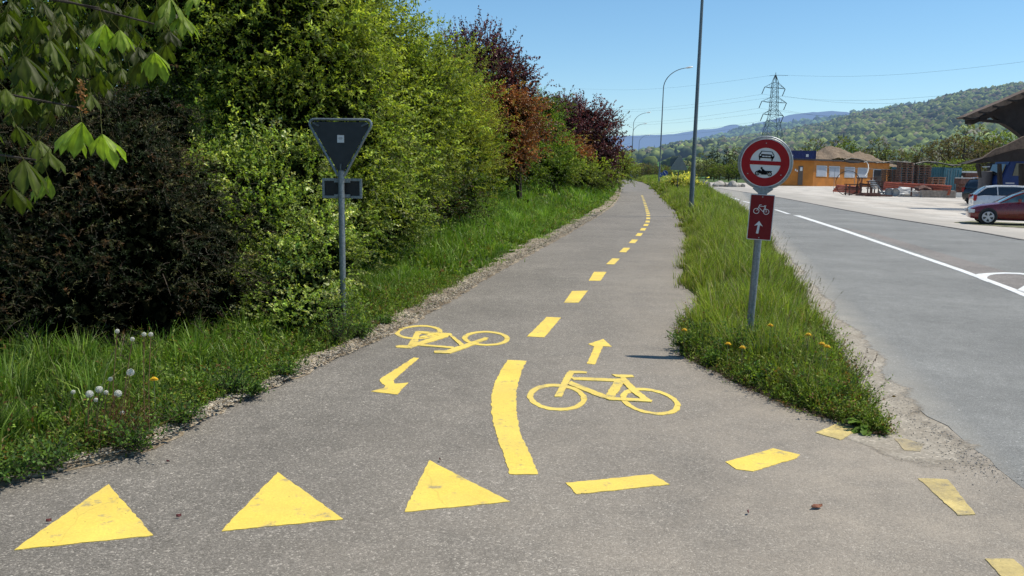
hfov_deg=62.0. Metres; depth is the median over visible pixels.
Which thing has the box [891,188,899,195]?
pipe ring
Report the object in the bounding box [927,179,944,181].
pallet
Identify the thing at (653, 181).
verge grass
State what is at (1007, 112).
wooden barn
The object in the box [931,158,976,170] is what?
valley tree
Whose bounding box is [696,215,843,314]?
seed stalks
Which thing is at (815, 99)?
power line
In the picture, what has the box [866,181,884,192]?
steel rack
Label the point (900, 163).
pallet
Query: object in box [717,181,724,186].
boulder
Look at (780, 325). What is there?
verge grass
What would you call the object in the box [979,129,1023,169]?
valley tree
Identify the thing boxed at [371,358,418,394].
bent arrow
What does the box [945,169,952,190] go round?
door
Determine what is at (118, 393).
dandelion clock
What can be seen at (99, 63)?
background tree
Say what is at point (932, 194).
block stack
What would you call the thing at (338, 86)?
hedge tree
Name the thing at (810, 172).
orange hut
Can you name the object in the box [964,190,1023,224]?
parked car
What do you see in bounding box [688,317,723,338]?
weed plant
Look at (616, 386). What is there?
bicycle symbol
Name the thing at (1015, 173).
side window
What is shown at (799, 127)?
power line
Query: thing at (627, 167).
end shrub
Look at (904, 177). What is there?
pallet
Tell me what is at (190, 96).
background tree
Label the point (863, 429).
broadleaf weed
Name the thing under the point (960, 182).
crate
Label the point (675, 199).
verge grass
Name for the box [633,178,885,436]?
verge
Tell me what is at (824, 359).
weed plant
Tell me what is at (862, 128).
hillside forest
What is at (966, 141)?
valley tree
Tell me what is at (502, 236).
ground weeds
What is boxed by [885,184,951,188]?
plastic pipe
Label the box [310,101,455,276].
leafy shrub
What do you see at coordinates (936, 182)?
pallet
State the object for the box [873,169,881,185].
open doorway
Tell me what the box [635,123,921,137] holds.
power line
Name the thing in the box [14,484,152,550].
yield triangle
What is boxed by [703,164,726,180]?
valley tree
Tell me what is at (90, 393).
dandelion clock
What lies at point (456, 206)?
leafy shrub
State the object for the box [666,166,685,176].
valley bush
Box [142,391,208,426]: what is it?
weed plant
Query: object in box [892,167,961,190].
shipping container
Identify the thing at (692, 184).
street lamp
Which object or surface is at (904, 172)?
pallet
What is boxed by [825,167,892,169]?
guard rail
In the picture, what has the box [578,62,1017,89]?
power line
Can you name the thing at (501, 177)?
background tree
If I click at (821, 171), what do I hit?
window
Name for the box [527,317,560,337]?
lane dash
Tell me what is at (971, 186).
parked car
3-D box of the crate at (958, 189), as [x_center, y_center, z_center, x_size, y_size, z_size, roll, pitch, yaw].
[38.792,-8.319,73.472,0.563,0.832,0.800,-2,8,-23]
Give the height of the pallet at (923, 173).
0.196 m
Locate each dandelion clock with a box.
[68,390,75,427]
[86,390,93,441]
[87,398,97,428]
[95,386,102,427]
[96,390,108,438]
[104,377,112,425]
[108,390,121,416]
[113,329,119,421]
[121,368,133,418]
[124,337,134,419]
[142,332,145,429]
[148,332,152,437]
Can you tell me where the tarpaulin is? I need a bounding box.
[898,187,918,195]
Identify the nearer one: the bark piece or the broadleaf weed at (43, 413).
the bark piece
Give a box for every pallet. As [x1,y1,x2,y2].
[881,176,895,178]
[895,174,913,176]
[895,176,912,178]
[896,167,913,169]
[896,172,913,173]
[896,179,913,180]
[897,162,913,164]
[897,165,914,166]
[913,174,929,176]
[913,179,929,181]
[914,165,931,167]
[914,167,930,169]
[914,170,931,171]
[914,172,931,174]
[927,177,946,179]
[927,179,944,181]
[927,182,945,183]
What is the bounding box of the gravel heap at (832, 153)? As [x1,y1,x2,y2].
[816,146,896,166]
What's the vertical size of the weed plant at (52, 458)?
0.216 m
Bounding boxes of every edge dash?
[566,474,669,494]
[726,448,799,471]
[816,424,852,439]
[895,438,924,451]
[918,478,974,515]
[985,558,1023,575]
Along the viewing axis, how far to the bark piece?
4.00 m
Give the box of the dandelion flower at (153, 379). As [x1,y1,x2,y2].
[150,377,157,420]
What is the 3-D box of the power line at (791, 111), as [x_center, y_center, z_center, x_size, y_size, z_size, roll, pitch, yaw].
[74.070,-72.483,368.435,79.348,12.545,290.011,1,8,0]
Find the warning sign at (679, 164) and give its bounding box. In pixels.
[670,156,686,187]
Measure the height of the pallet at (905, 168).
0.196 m
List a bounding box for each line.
[491,360,537,474]
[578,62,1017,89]
[602,96,963,111]
[632,94,956,109]
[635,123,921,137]
[643,108,933,122]
[644,110,934,124]
[645,121,922,134]
[794,215,1023,295]
[974,272,1023,281]
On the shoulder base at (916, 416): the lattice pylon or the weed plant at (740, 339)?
the weed plant at (740, 339)
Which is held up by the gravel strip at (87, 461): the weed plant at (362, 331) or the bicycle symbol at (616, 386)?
the weed plant at (362, 331)
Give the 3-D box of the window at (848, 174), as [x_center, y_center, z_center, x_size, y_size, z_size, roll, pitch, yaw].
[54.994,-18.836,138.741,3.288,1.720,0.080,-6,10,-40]
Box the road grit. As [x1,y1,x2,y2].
[775,242,1018,490]
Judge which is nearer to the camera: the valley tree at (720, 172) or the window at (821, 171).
the window at (821, 171)
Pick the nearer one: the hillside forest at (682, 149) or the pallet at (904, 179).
the pallet at (904, 179)
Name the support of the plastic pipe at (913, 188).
on the plastic pipe
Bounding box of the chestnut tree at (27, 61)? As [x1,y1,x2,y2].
[0,0,200,215]
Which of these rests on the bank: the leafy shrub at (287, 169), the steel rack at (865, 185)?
the leafy shrub at (287, 169)
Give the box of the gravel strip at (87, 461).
[0,187,621,487]
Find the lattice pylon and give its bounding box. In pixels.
[759,73,787,140]
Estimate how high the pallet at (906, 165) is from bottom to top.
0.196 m
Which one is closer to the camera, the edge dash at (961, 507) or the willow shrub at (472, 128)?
the edge dash at (961, 507)
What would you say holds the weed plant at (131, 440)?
on the gravel strip at (87, 461)
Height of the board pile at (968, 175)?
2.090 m
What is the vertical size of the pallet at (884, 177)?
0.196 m
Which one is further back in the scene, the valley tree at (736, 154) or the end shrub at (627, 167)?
the valley tree at (736, 154)
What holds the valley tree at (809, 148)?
on the ground at (726, 180)
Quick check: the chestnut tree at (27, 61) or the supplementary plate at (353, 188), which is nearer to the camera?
the chestnut tree at (27, 61)
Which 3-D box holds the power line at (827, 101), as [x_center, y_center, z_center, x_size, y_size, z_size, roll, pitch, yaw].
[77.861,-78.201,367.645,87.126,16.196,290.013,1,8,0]
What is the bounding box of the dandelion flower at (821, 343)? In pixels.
[818,342,825,364]
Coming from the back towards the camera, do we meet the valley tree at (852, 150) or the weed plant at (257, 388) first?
the valley tree at (852, 150)
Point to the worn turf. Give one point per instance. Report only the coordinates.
(1010, 224)
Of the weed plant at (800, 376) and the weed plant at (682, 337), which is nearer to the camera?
the weed plant at (800, 376)
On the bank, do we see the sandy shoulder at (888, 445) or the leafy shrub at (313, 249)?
the leafy shrub at (313, 249)
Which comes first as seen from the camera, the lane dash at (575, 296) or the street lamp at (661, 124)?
the lane dash at (575, 296)
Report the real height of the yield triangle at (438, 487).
0.009 m
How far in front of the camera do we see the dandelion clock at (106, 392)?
4.73 m
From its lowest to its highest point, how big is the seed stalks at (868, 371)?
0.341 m
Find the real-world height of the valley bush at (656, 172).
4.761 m
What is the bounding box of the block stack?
[919,190,955,197]
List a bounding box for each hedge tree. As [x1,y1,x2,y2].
[7,0,418,136]
[164,0,455,279]
[330,0,501,258]
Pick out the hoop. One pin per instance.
(837, 177)
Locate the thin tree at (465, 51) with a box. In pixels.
[395,13,512,100]
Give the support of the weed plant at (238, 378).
on the gravel strip at (87, 461)
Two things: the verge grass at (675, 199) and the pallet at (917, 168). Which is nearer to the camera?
the verge grass at (675, 199)
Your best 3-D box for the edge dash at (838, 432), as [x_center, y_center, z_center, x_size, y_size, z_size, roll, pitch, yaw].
[1.990,0.882,5.208,0.284,0.009,0.172,-7,11,-44]
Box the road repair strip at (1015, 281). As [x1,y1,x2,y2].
[841,227,1023,289]
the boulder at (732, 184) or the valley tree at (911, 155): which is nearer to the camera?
the boulder at (732, 184)
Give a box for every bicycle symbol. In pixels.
[394,325,509,353]
[527,370,680,414]
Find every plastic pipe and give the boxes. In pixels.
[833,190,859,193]
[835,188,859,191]
[884,185,950,190]
[885,182,951,186]
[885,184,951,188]
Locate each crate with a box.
[954,178,969,192]
[956,187,961,192]
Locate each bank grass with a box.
[356,183,590,274]
[498,178,622,215]
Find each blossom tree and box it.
[683,159,698,173]
[689,161,704,175]
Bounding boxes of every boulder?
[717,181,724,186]
[727,181,737,186]
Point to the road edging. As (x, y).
(905, 220)
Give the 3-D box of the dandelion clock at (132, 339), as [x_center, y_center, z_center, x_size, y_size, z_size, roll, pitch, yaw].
[-2.157,0.557,4.796,0.090,0.575,0.027,1,8,0]
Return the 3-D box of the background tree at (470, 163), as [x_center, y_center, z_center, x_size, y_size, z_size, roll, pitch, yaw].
[-4.173,-3.866,19.675,8.254,7.154,6.562,1,8,0]
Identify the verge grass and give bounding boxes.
[635,174,716,194]
[658,184,748,226]
[672,204,838,330]
[675,278,883,425]
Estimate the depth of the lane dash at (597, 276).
12.84 m
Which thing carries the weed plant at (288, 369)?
on the gravel strip at (87, 461)
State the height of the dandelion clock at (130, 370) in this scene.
0.423 m
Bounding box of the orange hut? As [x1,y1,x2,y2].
[780,158,893,185]
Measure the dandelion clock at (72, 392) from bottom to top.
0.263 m
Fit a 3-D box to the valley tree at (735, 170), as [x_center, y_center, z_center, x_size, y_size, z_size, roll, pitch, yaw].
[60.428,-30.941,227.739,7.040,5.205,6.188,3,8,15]
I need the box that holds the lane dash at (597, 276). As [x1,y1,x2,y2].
[589,272,605,280]
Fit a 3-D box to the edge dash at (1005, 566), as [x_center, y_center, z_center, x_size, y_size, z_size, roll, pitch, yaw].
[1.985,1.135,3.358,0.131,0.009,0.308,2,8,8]
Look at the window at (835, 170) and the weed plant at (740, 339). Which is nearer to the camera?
the weed plant at (740, 339)
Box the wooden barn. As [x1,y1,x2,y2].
[956,89,1023,185]
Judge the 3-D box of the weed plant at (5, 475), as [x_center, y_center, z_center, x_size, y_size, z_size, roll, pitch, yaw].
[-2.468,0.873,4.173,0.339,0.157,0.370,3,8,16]
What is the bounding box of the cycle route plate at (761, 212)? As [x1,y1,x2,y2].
[747,194,774,240]
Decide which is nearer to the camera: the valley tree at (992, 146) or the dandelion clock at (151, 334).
the dandelion clock at (151, 334)
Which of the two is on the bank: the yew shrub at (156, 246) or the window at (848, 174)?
the yew shrub at (156, 246)
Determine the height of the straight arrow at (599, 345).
0.009 m
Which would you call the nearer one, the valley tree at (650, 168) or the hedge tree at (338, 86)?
the hedge tree at (338, 86)
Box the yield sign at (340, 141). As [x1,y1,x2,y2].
[308,118,371,322]
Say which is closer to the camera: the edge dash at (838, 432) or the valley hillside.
the edge dash at (838, 432)
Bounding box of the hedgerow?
[627,155,709,178]
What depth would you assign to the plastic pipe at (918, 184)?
70.94 m
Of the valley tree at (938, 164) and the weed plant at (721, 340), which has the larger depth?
the valley tree at (938, 164)
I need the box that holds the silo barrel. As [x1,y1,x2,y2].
[978,171,992,188]
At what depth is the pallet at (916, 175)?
75.24 m
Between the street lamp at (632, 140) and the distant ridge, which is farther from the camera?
the distant ridge
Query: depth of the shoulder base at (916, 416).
5.52 m
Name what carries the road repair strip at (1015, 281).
on the road
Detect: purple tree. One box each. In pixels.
[433,5,564,179]
[548,85,634,190]
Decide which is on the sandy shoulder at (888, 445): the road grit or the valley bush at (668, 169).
the road grit
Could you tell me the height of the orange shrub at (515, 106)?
4.044 m
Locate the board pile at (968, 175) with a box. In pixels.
[962,173,977,178]
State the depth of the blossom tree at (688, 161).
414.57 m
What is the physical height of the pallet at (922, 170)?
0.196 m
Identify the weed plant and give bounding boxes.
[0,427,87,473]
[0,448,50,484]
[88,407,172,455]
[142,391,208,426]
[192,358,255,393]
[229,376,274,396]
[266,354,306,378]
[305,287,371,344]
[342,314,379,338]
[371,312,396,323]
[664,329,703,347]
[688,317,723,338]
[698,341,731,364]
[706,313,774,352]
[708,327,743,353]
[739,360,773,380]
[745,330,796,358]
[775,364,828,390]
[787,342,832,368]
[809,371,860,401]
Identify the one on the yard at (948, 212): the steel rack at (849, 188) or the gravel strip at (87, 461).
the steel rack at (849, 188)
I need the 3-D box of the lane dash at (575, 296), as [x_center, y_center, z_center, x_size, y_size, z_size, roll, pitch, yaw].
[0.801,0.108,10.758,0.200,0.009,1.134,2,8,11]
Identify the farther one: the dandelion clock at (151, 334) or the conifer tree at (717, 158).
the conifer tree at (717, 158)
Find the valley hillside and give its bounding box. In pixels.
[628,157,890,178]
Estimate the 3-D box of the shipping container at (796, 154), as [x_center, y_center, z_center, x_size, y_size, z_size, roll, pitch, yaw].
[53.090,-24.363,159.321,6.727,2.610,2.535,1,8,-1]
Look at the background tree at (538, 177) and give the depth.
38.93 m
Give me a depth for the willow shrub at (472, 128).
20.08 m
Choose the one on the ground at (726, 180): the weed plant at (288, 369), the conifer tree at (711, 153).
the conifer tree at (711, 153)
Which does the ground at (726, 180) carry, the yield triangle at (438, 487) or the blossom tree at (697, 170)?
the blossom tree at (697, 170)
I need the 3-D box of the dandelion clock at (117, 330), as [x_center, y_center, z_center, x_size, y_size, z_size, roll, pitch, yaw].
[-2.202,0.536,4.740,0.066,0.629,0.027,1,8,0]
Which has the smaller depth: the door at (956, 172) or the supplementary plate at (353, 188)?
the supplementary plate at (353, 188)
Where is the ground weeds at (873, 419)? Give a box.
[668,298,901,437]
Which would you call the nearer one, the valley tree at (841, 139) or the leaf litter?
the leaf litter
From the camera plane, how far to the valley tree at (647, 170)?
227.51 m
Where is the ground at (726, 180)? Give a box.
[625,177,745,381]
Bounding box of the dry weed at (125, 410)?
[68,383,195,453]
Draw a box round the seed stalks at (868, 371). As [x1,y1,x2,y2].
[742,314,876,403]
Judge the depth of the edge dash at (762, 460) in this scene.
4.67 m
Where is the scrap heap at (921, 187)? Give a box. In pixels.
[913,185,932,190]
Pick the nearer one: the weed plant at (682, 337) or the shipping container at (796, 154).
the weed plant at (682, 337)
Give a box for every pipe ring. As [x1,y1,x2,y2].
[885,188,892,194]
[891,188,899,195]
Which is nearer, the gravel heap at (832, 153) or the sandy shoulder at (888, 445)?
the sandy shoulder at (888, 445)
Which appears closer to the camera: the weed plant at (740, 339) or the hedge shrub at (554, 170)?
the weed plant at (740, 339)
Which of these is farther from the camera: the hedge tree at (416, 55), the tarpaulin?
the tarpaulin
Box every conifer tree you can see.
[704,146,715,178]
[711,148,722,178]
[723,145,730,178]
[724,146,738,179]
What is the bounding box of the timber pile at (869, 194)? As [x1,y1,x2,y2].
[856,193,891,196]
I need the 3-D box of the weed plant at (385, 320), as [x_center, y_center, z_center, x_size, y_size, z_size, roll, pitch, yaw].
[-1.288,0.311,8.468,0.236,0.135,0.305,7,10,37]
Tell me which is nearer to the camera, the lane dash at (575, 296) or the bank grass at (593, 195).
the lane dash at (575, 296)
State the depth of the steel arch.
68.82 m
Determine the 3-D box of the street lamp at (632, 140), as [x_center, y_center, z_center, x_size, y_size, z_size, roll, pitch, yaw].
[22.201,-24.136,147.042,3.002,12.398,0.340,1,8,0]
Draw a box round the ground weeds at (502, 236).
[364,185,602,276]
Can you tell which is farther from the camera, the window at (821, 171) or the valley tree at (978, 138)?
the valley tree at (978, 138)
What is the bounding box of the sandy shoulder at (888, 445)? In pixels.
[771,234,986,469]
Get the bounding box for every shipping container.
[791,150,815,158]
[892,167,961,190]
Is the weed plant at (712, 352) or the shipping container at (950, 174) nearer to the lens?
the weed plant at (712, 352)
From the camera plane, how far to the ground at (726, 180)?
309.60 m
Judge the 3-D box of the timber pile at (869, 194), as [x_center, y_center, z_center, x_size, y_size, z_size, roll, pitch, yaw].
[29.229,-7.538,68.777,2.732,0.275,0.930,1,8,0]
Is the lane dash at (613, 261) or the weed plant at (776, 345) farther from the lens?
the lane dash at (613, 261)
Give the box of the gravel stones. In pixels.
[8,211,601,477]
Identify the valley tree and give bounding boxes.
[636,164,651,176]
[640,162,662,175]
[695,152,715,179]
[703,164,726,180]
[708,163,726,180]
[714,160,737,181]
[725,162,740,181]
[726,147,741,179]
[800,137,826,150]
[818,136,853,151]
[837,141,861,152]
[858,147,889,160]
[865,137,902,168]
[888,149,913,168]
[900,144,930,166]
[912,146,949,164]
[924,160,958,167]
[925,137,972,167]
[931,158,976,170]
[937,132,987,170]
[951,124,1006,170]
[969,138,1009,170]
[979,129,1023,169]
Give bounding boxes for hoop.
[836,171,859,194]
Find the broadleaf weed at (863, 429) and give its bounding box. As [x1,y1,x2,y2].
[841,417,888,436]
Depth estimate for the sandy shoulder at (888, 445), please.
5.48 m
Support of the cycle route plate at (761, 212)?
attached to the no vehicles sign at (765, 165)
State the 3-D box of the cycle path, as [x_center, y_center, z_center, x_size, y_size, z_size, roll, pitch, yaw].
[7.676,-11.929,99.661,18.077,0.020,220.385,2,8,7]
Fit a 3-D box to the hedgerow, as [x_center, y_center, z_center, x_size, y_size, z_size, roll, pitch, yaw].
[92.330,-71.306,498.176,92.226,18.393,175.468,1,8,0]
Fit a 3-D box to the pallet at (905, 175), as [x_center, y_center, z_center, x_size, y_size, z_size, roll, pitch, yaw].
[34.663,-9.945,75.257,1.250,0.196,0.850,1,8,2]
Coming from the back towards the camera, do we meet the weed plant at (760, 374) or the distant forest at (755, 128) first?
the distant forest at (755, 128)
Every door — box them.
[798,166,802,184]
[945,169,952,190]
[952,169,960,190]
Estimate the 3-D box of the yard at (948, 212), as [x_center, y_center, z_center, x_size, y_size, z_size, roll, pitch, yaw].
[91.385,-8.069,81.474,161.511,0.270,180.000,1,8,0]
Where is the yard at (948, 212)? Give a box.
[710,182,1023,238]
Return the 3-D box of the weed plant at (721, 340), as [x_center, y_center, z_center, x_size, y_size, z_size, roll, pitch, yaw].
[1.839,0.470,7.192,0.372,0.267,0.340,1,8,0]
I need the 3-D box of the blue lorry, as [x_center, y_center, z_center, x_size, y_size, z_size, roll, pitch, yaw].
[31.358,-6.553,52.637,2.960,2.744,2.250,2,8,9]
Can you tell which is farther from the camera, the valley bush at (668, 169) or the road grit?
the valley bush at (668, 169)
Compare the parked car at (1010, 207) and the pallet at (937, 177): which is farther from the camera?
the pallet at (937, 177)
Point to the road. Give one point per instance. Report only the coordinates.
(946, 343)
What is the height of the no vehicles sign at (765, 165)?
2.082 m
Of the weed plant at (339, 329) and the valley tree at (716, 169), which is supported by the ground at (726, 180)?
the valley tree at (716, 169)
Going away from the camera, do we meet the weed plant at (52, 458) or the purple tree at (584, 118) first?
the weed plant at (52, 458)
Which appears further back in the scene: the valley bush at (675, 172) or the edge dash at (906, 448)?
the valley bush at (675, 172)
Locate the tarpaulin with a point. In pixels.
(913, 193)
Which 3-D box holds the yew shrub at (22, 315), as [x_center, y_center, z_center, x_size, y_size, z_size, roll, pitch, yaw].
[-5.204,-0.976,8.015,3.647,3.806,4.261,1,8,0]
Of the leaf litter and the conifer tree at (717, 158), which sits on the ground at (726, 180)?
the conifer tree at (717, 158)
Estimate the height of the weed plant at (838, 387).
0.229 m
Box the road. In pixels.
[713,187,1023,488]
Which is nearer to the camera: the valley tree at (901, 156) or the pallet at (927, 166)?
the pallet at (927, 166)
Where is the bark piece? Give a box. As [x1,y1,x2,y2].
[811,504,822,507]
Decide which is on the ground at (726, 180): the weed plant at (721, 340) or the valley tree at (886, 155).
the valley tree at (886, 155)
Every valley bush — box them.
[644,164,666,174]
[660,165,681,175]
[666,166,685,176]
[695,171,704,178]
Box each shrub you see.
[0,4,161,358]
[0,4,325,367]
[175,97,369,260]
[205,200,399,339]
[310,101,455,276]
[397,2,522,220]
[401,150,509,241]
[469,72,560,198]
[495,85,587,195]
[545,142,618,192]
[556,128,600,188]
[591,145,643,193]
[659,172,708,187]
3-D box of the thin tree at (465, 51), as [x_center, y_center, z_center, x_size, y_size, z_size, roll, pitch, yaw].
[-2.180,-4.816,23.492,4.901,5.643,4.422,-4,9,-29]
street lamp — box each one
[631,112,649,178]
[658,66,692,182]
[689,0,703,206]
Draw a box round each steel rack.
[844,184,862,194]
[855,177,876,193]
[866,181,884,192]
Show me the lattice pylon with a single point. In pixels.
(775, 78)
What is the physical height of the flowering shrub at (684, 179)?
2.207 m
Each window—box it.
[816,165,826,176]
[829,166,839,176]
[844,167,854,177]
[857,168,867,177]
[1012,163,1023,175]
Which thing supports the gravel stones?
on the gravel strip at (87, 461)
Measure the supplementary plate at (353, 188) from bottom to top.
0.192 m
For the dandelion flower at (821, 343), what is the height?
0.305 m
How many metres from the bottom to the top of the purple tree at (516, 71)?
6.642 m
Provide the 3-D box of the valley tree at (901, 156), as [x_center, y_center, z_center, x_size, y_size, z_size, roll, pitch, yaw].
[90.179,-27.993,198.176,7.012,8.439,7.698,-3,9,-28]
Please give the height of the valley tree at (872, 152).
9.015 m
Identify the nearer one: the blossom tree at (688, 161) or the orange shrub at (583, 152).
the orange shrub at (583, 152)
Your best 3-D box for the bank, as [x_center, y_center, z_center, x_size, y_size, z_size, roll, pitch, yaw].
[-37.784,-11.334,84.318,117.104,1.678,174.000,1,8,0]
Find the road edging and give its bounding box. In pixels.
[714,187,1023,239]
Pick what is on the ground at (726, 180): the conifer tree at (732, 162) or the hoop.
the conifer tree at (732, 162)
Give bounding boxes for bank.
[0,183,620,464]
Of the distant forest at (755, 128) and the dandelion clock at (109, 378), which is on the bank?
the dandelion clock at (109, 378)
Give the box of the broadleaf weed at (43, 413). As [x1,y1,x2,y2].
[26,412,57,422]
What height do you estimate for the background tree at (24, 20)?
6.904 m
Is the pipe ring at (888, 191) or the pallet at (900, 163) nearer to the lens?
the pipe ring at (888, 191)
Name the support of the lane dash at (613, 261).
on the cycle path
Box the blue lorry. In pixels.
[990,161,1023,184]
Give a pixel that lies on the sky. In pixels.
(835, 50)
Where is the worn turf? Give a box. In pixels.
[954,221,1023,227]
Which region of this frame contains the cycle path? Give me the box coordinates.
[0,180,1023,575]
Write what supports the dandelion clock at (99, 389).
on the bank
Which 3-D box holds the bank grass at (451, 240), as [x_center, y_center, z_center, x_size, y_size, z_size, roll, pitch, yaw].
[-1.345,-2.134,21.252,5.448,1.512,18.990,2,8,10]
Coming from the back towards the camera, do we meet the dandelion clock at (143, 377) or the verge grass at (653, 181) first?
the verge grass at (653, 181)
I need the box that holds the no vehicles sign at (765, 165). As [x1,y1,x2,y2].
[738,136,792,332]
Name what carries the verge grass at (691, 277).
on the verge
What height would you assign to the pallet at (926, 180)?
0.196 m
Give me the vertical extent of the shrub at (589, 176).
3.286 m
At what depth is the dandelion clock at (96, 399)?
4.83 m
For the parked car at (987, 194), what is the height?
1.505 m
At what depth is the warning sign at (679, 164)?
61.32 m
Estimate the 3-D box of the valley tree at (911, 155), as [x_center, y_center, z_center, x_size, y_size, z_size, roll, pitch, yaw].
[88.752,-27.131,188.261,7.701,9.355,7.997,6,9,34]
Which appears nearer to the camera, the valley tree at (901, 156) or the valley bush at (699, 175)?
the valley tree at (901, 156)
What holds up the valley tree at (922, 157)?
on the ground at (726, 180)
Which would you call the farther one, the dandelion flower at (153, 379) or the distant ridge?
the distant ridge
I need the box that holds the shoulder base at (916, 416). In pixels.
[692,293,951,430]
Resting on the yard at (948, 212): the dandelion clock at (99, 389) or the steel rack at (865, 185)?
the steel rack at (865, 185)
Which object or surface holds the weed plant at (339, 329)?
on the gravel strip at (87, 461)
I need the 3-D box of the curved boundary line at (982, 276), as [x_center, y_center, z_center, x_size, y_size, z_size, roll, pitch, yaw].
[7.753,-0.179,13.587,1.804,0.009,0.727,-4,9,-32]
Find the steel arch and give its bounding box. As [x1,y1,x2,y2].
[898,187,918,196]
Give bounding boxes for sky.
[3,0,1023,135]
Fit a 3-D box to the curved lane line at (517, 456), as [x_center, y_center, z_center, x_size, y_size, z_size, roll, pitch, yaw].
[-0.004,0.783,5.728,0.283,0.009,2.692,1,8,0]
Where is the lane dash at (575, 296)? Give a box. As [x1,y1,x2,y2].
[564,291,586,302]
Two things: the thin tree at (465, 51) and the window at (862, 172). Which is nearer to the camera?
the thin tree at (465, 51)
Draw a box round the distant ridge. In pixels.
[609,111,848,150]
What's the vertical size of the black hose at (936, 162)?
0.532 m
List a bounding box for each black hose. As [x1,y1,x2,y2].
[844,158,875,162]
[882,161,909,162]
[915,161,953,166]
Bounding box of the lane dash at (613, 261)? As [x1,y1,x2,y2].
[607,258,618,264]
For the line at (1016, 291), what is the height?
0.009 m
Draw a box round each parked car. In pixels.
[962,177,977,203]
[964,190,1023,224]
[968,185,1023,206]
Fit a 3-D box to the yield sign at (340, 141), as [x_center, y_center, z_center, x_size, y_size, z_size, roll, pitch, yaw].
[-1.648,-0.512,8.260,0.616,2.230,0.059,1,8,3]
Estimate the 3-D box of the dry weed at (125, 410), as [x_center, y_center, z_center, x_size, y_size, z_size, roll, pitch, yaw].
[-2.147,0.701,4.686,0.526,0.354,0.623,5,9,27]
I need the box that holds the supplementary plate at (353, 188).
[322,178,361,198]
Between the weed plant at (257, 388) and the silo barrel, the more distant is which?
the silo barrel
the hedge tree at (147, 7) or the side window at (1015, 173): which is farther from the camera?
the side window at (1015, 173)
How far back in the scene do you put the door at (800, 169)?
131.03 m
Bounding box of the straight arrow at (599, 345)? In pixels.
[587,339,611,364]
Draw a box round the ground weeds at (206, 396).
[0,271,468,478]
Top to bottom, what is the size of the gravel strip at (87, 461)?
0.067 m
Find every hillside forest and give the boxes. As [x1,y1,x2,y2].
[625,135,727,162]
[700,81,1023,178]
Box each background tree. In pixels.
[0,0,190,167]
[0,0,215,135]
[54,40,455,220]
[376,19,507,227]
[418,46,532,203]
[481,81,567,189]
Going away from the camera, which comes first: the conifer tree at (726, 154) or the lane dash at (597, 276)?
the lane dash at (597, 276)
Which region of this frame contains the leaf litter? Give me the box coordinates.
[3,281,890,481]
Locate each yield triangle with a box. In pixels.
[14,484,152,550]
[222,472,342,531]
[405,460,509,511]
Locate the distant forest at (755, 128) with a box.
[624,101,925,150]
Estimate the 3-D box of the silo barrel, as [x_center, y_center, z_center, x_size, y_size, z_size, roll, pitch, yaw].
[29.724,-6.285,53.583,0.837,2.120,0.837,1,8,0]
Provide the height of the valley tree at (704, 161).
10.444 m
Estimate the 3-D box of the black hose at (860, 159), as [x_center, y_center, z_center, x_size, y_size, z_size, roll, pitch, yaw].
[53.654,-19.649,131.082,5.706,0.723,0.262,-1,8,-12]
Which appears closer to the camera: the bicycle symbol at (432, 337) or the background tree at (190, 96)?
the bicycle symbol at (432, 337)

